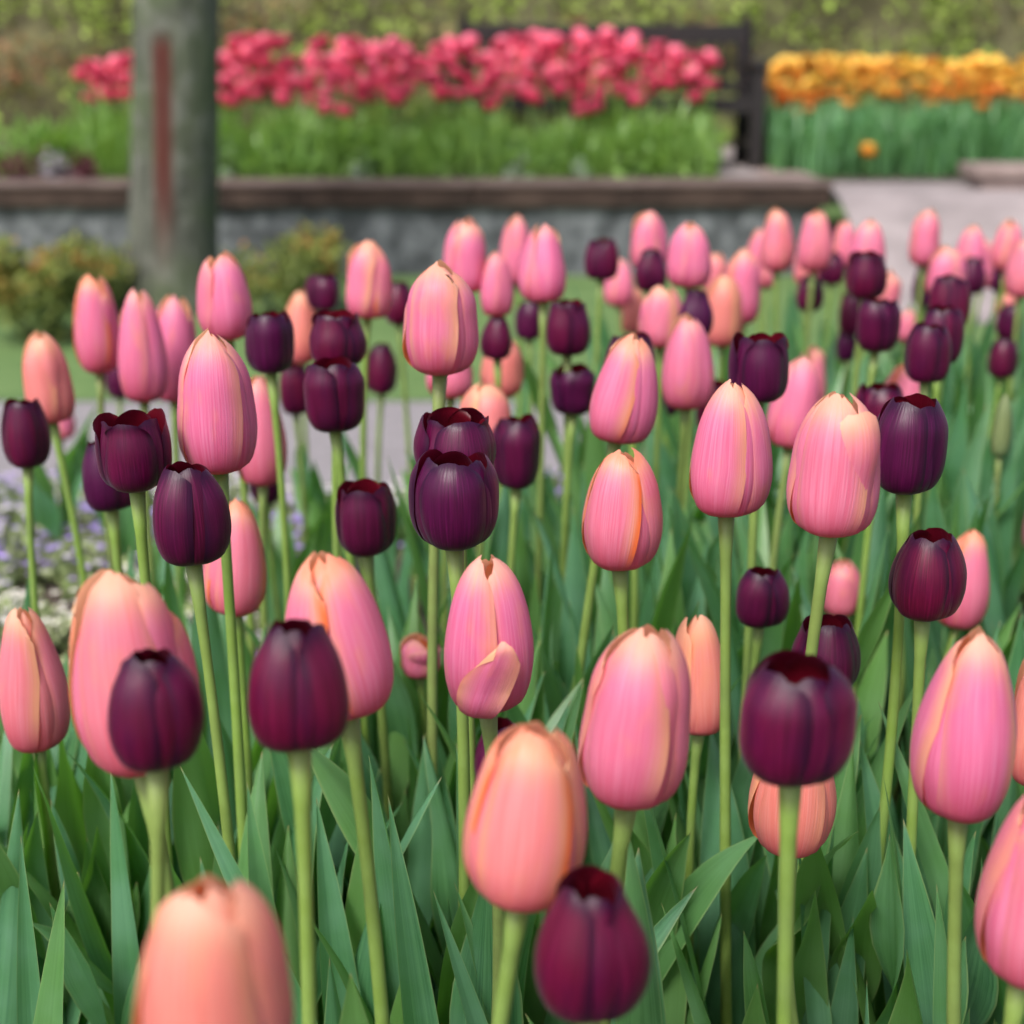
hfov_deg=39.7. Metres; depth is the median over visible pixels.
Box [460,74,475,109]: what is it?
tulip
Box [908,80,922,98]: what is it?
tulip
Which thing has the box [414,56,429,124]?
tulip
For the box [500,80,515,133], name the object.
tulip
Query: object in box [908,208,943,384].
tulip
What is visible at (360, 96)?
tulip
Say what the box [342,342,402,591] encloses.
tulip
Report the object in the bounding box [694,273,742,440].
tulip
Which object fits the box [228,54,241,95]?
tulip
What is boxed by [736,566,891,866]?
tulip
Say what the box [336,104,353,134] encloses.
tulip
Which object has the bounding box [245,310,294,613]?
tulip
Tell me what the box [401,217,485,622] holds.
tulip
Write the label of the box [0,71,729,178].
raised bed foliage
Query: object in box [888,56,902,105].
tulip
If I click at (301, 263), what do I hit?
shrub
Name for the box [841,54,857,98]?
tulip
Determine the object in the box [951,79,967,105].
tulip
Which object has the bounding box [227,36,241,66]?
tulip
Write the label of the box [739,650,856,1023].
tulip
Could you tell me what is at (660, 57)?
tulip
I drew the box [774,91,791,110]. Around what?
tulip
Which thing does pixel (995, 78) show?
tulip
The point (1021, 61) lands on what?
tulip
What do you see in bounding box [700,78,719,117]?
tulip
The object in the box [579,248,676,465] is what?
tulip
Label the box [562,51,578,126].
tulip
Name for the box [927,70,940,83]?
tulip
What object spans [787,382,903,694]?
tulip
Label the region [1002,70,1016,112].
tulip
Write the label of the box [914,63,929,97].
tulip
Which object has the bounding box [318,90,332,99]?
tulip
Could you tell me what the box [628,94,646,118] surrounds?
tulip
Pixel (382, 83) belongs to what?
tulip
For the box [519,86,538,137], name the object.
tulip
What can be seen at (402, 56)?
tulip
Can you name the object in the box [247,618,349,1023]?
tulip
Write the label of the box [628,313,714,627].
tulip
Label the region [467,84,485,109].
tulip
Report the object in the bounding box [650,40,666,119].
tulip
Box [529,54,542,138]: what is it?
tulip
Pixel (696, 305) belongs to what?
tulip
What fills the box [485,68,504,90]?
tulip
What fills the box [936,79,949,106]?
tulip
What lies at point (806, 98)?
tulip
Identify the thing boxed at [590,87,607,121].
tulip
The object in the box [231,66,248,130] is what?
tulip
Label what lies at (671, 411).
tulip
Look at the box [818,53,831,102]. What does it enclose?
tulip
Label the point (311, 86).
tulip
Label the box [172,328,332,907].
tulip
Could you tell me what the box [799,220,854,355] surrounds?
tulip
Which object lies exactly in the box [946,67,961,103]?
tulip
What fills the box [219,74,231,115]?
tulip
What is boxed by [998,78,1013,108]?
tulip
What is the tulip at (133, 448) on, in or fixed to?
on the bed soil at (48, 587)
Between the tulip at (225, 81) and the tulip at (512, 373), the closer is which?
the tulip at (512, 373)
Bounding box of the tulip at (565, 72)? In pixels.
[556,66,573,122]
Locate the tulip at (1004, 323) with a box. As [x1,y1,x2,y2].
[968,303,1021,387]
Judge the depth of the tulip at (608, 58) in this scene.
9.02 m
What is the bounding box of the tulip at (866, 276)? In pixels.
[775,250,895,556]
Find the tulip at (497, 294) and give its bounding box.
[480,250,529,506]
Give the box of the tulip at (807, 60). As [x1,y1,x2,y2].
[800,55,816,105]
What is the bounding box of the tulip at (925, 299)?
[888,266,929,361]
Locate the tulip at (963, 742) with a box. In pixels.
[910,625,1016,1023]
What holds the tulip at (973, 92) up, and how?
on the orange bed soil at (914, 178)
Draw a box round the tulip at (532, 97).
[524,90,543,136]
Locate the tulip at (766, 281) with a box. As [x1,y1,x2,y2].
[760,267,772,333]
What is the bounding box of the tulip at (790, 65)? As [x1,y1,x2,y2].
[783,61,796,92]
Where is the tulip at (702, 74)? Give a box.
[693,69,706,108]
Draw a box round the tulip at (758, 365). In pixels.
[728,332,788,762]
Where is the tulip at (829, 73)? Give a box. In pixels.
[822,67,837,104]
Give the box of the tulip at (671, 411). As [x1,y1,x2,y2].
[662,393,678,474]
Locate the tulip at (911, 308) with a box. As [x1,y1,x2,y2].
[910,245,967,328]
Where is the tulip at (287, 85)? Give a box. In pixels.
[278,79,296,107]
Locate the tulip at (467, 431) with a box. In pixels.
[312,407,545,1023]
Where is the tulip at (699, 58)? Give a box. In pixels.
[692,52,707,111]
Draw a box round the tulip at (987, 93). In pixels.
[979,86,995,100]
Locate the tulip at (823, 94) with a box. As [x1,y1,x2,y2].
[813,88,830,108]
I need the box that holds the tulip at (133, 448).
[5,408,172,1023]
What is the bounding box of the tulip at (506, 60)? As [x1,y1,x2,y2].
[499,55,515,120]
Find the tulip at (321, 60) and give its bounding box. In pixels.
[312,54,331,100]
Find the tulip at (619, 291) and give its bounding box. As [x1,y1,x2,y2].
[533,259,633,428]
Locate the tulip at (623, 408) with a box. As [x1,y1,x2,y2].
[498,332,657,749]
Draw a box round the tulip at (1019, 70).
[1008,66,1023,100]
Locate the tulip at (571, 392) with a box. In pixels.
[549,363,594,580]
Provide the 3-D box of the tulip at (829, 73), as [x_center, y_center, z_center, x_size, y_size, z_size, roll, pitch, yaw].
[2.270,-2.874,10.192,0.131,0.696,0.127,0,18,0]
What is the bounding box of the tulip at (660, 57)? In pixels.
[653,52,668,96]
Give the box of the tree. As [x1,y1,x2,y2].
[118,0,219,315]
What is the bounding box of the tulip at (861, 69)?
[853,63,869,107]
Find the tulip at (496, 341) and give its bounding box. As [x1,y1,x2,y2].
[480,315,511,496]
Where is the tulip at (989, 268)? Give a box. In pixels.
[970,239,994,379]
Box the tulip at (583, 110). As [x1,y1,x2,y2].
[572,104,588,136]
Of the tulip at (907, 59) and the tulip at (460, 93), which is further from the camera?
the tulip at (907, 59)
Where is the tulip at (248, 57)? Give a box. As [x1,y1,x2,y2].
[237,49,257,122]
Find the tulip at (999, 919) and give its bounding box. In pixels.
[974,796,1023,1023]
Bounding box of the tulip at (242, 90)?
[233,83,251,125]
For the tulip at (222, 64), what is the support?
on the raised bed soil
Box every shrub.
[0,233,114,344]
[55,230,137,315]
[220,219,352,313]
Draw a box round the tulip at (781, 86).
[772,82,788,114]
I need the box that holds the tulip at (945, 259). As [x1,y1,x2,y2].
[912,245,966,498]
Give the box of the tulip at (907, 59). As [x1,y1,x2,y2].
[898,54,915,110]
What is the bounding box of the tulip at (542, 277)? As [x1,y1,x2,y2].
[518,224,565,617]
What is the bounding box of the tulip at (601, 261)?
[579,238,625,472]
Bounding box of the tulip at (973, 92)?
[963,86,981,105]
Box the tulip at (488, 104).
[483,99,499,137]
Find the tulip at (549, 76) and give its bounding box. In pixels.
[541,71,557,128]
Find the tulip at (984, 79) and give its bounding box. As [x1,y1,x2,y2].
[975,73,990,100]
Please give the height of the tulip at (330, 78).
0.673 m
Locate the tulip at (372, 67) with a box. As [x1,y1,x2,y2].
[364,61,379,119]
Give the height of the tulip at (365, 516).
0.507 m
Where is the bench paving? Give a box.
[717,154,764,176]
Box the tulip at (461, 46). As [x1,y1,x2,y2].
[453,40,469,103]
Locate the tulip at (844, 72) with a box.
[836,67,853,96]
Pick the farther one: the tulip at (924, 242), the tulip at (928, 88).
the tulip at (928, 88)
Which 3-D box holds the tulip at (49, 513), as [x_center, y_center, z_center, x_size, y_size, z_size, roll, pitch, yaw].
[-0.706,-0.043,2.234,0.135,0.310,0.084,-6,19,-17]
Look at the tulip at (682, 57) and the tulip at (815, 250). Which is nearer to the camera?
the tulip at (815, 250)
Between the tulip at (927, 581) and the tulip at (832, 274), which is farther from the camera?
the tulip at (832, 274)
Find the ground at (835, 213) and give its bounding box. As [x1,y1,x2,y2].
[0,191,847,401]
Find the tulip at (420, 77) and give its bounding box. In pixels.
[412,72,429,120]
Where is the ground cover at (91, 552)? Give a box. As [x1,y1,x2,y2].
[0,467,562,663]
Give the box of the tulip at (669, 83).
[661,78,678,111]
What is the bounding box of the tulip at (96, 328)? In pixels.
[73,273,174,593]
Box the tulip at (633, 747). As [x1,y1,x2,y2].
[433,624,690,1023]
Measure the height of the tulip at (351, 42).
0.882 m
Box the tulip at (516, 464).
[492,414,540,572]
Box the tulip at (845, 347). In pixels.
[835,331,899,396]
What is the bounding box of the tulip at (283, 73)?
[274,69,288,107]
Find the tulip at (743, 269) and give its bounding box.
[717,248,760,378]
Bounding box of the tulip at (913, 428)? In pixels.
[778,393,947,1023]
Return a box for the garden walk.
[828,181,1023,322]
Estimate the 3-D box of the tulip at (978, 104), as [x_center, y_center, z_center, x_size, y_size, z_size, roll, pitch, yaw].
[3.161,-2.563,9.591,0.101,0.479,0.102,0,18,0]
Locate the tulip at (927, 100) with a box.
[924,98,941,108]
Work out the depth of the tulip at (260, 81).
8.97 m
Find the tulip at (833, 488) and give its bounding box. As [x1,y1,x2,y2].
[661,391,879,1023]
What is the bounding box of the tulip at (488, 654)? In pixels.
[180,555,696,1023]
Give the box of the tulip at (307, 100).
[303,92,320,105]
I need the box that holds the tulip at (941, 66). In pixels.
[930,61,947,71]
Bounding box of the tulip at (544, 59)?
[532,54,548,130]
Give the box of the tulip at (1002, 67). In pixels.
[995,62,1012,106]
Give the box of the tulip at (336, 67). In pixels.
[331,63,348,121]
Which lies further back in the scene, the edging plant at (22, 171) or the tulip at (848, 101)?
the tulip at (848, 101)
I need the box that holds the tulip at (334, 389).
[303,356,481,818]
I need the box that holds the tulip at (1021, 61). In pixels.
[1018,55,1023,98]
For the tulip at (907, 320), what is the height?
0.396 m
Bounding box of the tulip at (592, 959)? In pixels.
[534,865,650,1023]
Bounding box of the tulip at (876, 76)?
[868,70,883,94]
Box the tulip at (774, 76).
[767,72,778,108]
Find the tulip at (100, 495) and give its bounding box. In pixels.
[82,441,206,777]
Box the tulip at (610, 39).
[603,33,619,52]
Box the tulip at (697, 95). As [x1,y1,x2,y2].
[686,89,704,107]
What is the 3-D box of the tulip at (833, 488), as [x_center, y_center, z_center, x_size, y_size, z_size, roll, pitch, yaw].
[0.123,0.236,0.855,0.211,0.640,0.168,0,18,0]
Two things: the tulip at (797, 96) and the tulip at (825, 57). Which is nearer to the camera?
the tulip at (797, 96)
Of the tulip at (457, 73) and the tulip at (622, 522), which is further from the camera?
the tulip at (457, 73)
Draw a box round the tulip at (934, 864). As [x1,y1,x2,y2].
[878,659,1023,1023]
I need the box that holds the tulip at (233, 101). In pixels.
[224,95,241,133]
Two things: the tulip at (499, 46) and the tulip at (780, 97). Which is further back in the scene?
the tulip at (780, 97)
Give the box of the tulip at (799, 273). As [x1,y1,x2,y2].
[771,255,817,363]
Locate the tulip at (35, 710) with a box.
[0,607,129,901]
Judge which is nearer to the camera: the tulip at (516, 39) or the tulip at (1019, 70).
the tulip at (516, 39)
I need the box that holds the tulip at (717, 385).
[666,379,736,553]
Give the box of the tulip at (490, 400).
[460,382,510,560]
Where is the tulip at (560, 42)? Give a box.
[554,36,569,120]
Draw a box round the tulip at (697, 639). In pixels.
[614,615,766,951]
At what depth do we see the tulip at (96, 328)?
1.46 m
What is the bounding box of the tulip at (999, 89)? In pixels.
[991,82,1009,98]
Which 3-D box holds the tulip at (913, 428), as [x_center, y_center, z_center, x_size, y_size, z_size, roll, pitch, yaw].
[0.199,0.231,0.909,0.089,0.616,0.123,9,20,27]
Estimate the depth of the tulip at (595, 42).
9.10 m
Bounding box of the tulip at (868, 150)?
[860,142,877,177]
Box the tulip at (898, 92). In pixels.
[890,88,906,107]
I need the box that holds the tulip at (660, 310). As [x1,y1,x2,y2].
[638,286,681,556]
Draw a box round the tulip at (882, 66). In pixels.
[875,61,891,103]
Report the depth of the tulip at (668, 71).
9.04 m
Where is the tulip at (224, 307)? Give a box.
[186,250,254,673]
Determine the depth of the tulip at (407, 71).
9.02 m
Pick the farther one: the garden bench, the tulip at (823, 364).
the garden bench
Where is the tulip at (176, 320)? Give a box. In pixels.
[138,294,196,597]
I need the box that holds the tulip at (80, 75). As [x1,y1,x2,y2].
[73,69,89,107]
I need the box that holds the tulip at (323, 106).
[317,100,335,126]
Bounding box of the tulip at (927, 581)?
[840,528,998,1023]
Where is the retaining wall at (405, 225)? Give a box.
[0,159,832,274]
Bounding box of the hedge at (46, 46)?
[0,0,1023,146]
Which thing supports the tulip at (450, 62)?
on the raised bed soil
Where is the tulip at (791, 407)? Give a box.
[683,356,819,604]
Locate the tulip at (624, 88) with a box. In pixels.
[612,82,631,120]
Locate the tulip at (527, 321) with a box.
[515,301,557,542]
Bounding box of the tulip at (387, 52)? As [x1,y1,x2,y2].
[377,47,395,126]
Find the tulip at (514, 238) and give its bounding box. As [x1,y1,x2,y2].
[490,214,533,538]
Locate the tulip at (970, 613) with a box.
[904,529,1023,757]
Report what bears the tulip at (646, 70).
on the raised bed soil
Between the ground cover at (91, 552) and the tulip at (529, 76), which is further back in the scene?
the tulip at (529, 76)
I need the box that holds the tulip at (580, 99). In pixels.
[571,93,586,132]
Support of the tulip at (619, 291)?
on the bed soil at (48, 587)
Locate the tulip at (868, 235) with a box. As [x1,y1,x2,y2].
[848,219,885,364]
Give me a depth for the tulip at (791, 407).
1.32 m
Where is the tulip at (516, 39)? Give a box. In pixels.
[508,32,526,130]
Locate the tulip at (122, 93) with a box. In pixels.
[116,88,130,115]
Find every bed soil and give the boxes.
[0,511,1023,807]
[813,171,967,180]
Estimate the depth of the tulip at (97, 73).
8.92 m
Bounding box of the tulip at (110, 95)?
[101,89,118,116]
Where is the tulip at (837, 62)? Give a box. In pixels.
[828,57,843,97]
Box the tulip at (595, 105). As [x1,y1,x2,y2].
[586,98,603,129]
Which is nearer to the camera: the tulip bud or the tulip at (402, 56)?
the tulip bud
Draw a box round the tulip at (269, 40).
[264,34,277,115]
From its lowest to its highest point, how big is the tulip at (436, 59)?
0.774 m
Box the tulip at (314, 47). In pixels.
[308,41,323,118]
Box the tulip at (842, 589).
[735,515,859,624]
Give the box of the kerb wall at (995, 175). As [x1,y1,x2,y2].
[958,162,1023,188]
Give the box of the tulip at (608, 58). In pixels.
[600,53,617,111]
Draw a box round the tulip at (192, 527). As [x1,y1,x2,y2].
[110,461,278,1023]
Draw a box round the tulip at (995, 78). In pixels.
[992,73,1002,99]
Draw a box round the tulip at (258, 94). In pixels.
[248,89,265,117]
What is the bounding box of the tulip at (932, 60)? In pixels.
[923,57,938,98]
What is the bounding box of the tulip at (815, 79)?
[807,73,822,104]
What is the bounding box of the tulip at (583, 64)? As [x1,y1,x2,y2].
[574,57,594,78]
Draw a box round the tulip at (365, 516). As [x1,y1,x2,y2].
[335,478,478,819]
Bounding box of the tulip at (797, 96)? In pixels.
[788,93,800,105]
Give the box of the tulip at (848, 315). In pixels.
[788,292,858,391]
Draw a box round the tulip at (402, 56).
[394,50,411,127]
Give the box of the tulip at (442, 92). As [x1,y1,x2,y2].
[432,85,451,127]
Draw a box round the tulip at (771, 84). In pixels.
[766,78,776,102]
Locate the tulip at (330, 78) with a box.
[323,71,341,126]
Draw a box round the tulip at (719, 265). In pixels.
[702,252,749,357]
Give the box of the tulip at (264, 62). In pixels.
[256,57,272,113]
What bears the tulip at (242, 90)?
on the raised bed soil
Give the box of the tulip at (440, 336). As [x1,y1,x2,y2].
[403,259,544,956]
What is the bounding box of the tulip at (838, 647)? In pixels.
[762,614,926,1023]
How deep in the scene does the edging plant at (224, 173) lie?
8.63 m
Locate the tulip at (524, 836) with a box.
[463,721,586,1023]
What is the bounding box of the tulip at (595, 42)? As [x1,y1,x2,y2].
[587,36,603,87]
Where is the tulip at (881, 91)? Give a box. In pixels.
[874,85,889,108]
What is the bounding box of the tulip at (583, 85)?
[573,79,591,116]
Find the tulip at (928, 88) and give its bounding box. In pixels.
[927,83,940,94]
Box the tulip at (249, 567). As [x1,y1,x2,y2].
[203,498,270,803]
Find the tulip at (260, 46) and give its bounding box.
[250,38,268,121]
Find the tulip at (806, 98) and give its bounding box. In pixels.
[800,94,816,105]
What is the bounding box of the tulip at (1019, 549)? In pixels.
[1014,380,1023,594]
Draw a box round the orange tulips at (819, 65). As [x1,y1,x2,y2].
[769,53,1023,116]
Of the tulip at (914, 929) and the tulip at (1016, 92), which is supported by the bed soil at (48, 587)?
the tulip at (914, 929)
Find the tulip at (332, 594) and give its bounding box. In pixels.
[285,551,393,1023]
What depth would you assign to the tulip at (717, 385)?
1.65 m
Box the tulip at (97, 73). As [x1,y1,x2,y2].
[87,66,107,100]
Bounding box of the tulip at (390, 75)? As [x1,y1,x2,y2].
[382,70,398,130]
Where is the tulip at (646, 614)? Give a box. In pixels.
[594,331,673,630]
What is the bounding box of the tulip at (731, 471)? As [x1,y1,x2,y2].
[644,379,777,1023]
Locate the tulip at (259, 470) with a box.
[238,374,287,641]
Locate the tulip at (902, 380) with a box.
[884,363,985,528]
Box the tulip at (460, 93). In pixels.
[451,88,467,99]
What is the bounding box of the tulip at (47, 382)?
[22,331,137,585]
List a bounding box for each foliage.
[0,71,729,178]
[0,282,1023,1023]
[763,94,1023,177]
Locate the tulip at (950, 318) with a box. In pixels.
[832,304,991,805]
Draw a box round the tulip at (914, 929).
[748,775,969,1023]
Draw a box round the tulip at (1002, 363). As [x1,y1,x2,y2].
[987,336,1023,552]
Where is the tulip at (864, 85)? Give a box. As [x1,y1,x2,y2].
[857,80,871,102]
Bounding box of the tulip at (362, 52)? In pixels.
[355,48,369,109]
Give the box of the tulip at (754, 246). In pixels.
[748,229,762,332]
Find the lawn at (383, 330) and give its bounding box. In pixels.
[0,273,995,400]
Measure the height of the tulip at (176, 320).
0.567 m
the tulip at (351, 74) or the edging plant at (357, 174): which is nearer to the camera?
the edging plant at (357, 174)
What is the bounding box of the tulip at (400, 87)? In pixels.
[386,81,405,119]
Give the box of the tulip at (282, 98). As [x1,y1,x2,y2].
[275,92,293,118]
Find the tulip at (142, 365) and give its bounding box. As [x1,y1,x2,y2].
[118,287,187,634]
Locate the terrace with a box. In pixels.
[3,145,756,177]
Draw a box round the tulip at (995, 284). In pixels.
[990,269,1000,325]
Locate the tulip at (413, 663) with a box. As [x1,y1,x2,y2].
[376,608,479,806]
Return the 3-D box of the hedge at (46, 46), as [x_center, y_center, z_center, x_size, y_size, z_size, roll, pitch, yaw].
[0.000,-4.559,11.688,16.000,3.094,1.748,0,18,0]
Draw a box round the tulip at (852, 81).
[843,74,859,98]
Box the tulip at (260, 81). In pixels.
[250,74,269,125]
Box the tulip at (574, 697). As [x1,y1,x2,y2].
[429,678,583,924]
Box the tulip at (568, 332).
[546,299,590,551]
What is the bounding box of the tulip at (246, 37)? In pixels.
[240,32,257,126]
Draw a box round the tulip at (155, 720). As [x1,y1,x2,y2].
[107,648,203,930]
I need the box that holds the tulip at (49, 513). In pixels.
[33,405,97,568]
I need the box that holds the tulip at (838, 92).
[831,88,845,97]
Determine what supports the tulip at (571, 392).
on the bed soil at (48, 587)
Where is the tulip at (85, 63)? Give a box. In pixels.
[79,59,94,114]
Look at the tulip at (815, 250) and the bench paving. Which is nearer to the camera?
the tulip at (815, 250)
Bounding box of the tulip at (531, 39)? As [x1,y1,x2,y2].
[524,34,537,85]
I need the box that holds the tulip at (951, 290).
[880,274,970,529]
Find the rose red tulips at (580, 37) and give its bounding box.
[90,26,717,134]
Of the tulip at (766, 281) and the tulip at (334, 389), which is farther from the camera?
the tulip at (766, 281)
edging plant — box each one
[0,136,55,178]
[36,142,75,179]
[59,143,100,179]
[219,136,238,178]
[349,149,372,179]
[500,140,532,177]
[568,155,591,177]
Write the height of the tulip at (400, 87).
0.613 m
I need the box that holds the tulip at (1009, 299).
[996,293,1023,332]
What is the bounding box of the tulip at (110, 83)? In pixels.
[98,78,117,108]
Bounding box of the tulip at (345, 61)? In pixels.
[336,57,351,105]
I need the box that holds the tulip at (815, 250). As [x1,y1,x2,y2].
[797,210,832,357]
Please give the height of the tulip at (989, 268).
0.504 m
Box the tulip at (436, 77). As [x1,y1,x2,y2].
[426,71,442,116]
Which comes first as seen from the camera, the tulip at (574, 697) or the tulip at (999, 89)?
the tulip at (574, 697)
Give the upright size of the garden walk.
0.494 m
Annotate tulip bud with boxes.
[990,393,1023,622]
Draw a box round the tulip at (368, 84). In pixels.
[358,77,376,106]
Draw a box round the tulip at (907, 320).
[877,309,914,368]
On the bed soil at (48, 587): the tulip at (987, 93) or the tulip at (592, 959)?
the tulip at (592, 959)
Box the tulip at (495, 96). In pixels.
[489,90,505,130]
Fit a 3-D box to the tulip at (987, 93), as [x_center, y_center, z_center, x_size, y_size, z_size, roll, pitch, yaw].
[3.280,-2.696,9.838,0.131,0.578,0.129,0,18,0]
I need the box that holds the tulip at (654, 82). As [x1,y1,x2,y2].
[647,76,662,117]
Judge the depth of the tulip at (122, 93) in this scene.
8.90 m
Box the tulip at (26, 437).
[1,398,64,667]
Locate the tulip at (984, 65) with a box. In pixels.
[979,60,995,69]
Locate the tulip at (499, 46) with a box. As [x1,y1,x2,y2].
[491,40,508,126]
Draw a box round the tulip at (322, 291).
[289,273,345,559]
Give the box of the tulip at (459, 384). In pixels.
[426,365,472,644]
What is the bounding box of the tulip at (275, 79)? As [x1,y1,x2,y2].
[269,72,286,113]
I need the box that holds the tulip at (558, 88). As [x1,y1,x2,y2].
[549,81,568,126]
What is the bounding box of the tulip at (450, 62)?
[443,56,458,112]
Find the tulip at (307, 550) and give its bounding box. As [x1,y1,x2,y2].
[248,482,321,620]
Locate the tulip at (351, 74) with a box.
[341,67,359,111]
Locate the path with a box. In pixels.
[0,402,654,510]
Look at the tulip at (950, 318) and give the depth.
1.33 m
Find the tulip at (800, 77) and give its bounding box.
[791,70,805,106]
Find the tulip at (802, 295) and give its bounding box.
[796,275,823,330]
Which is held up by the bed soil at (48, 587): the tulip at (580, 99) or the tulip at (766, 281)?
the tulip at (766, 281)
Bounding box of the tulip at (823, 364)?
[801,337,836,399]
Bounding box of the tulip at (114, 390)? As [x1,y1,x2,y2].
[75,366,150,566]
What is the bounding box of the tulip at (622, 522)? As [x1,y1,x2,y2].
[457,448,757,1011]
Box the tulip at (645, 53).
[638,48,652,88]
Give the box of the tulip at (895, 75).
[886,70,903,99]
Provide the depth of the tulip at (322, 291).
1.88 m
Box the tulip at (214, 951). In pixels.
[133,874,293,1023]
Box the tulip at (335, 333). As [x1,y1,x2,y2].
[309,309,379,769]
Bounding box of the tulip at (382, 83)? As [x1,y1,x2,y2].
[377,79,396,123]
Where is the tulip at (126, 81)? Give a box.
[120,73,131,86]
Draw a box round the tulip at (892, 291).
[822,270,927,366]
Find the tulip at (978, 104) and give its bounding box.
[975,101,989,117]
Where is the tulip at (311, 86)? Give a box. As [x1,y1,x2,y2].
[300,80,317,108]
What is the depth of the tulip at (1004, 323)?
2.18 m
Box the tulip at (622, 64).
[611,56,630,108]
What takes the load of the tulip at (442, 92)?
on the raised bed soil
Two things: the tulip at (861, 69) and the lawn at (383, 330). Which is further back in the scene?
the tulip at (861, 69)
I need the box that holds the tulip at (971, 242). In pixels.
[896,224,985,357]
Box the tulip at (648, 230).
[588,211,679,461]
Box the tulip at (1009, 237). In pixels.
[962,219,1022,406]
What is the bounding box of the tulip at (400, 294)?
[385,281,428,631]
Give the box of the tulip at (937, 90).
[929,85,945,97]
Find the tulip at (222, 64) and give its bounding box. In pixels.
[219,58,225,73]
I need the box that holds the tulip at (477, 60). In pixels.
[469,54,485,103]
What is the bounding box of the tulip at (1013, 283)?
[954,240,1023,431]
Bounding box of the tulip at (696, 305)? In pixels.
[662,288,712,542]
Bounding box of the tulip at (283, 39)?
[274,34,289,110]
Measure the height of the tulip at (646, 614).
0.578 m
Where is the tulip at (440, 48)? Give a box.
[432,43,447,105]
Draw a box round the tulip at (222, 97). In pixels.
[219,91,228,119]
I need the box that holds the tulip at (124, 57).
[117,51,131,90]
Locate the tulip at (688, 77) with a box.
[680,71,698,113]
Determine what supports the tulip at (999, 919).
on the bed soil at (48, 587)
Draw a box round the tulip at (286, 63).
[278,55,297,91]
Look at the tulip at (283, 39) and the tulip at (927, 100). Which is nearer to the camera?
the tulip at (283, 39)
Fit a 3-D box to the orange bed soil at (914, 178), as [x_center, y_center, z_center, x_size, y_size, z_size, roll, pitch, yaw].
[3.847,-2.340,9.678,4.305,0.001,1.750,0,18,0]
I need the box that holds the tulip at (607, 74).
[600,70,614,119]
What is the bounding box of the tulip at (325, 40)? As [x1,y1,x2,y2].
[313,35,330,116]
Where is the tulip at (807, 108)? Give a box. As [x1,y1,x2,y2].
[793,106,808,115]
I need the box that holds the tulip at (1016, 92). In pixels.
[1009,87,1023,106]
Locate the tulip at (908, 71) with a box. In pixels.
[897,66,914,117]
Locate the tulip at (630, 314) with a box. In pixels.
[588,286,643,361]
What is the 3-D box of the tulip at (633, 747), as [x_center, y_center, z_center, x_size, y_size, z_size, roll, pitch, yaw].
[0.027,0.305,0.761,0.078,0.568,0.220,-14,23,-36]
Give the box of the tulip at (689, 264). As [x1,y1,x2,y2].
[645,221,711,520]
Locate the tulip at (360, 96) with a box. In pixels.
[354,90,369,119]
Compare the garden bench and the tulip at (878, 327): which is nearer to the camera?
the tulip at (878, 327)
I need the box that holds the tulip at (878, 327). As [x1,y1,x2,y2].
[768,298,900,614]
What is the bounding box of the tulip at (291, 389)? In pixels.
[249,362,327,624]
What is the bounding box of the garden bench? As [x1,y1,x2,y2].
[444,15,767,168]
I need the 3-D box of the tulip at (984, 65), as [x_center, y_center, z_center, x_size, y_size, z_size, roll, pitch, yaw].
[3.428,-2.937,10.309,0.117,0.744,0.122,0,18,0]
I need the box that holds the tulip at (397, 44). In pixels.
[388,38,404,109]
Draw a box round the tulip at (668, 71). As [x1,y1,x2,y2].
[661,67,675,113]
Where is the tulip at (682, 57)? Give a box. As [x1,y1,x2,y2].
[673,51,691,96]
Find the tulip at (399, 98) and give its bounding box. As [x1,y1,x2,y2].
[385,92,405,147]
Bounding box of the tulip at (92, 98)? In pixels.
[81,94,97,108]
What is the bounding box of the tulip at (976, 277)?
[965,256,992,408]
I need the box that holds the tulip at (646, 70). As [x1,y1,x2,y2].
[638,64,655,113]
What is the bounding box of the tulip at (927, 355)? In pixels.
[864,322,951,765]
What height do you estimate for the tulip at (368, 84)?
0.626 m
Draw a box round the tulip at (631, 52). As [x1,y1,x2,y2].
[622,47,640,93]
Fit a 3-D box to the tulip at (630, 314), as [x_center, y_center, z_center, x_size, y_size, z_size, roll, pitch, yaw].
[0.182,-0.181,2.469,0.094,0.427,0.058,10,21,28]
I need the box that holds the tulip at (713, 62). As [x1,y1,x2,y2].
[707,58,721,112]
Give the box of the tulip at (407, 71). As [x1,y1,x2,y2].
[394,64,412,115]
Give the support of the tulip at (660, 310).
on the bed soil at (48, 587)
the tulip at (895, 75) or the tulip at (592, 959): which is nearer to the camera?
the tulip at (592, 959)
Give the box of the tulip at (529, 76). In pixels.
[523,70,538,131]
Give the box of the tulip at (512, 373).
[480,339,572,546]
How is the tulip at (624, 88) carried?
on the raised bed soil
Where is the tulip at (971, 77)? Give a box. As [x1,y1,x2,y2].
[962,72,980,102]
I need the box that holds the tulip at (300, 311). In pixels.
[287,289,348,551]
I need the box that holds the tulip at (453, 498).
[369,449,536,1023]
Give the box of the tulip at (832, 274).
[794,251,844,356]
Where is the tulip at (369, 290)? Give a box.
[341,239,411,620]
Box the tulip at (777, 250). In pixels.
[760,208,794,332]
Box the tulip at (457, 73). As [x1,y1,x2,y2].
[450,67,465,103]
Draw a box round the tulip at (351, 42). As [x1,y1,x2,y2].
[343,36,361,115]
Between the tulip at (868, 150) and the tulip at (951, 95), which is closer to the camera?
the tulip at (868, 150)
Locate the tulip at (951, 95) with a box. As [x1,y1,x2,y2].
[944,91,962,109]
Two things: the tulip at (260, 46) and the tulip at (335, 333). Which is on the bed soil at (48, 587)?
the tulip at (335, 333)
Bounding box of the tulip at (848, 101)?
[839,98,858,113]
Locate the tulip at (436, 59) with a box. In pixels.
[431,52,444,112]
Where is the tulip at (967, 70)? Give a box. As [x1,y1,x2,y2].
[956,66,974,106]

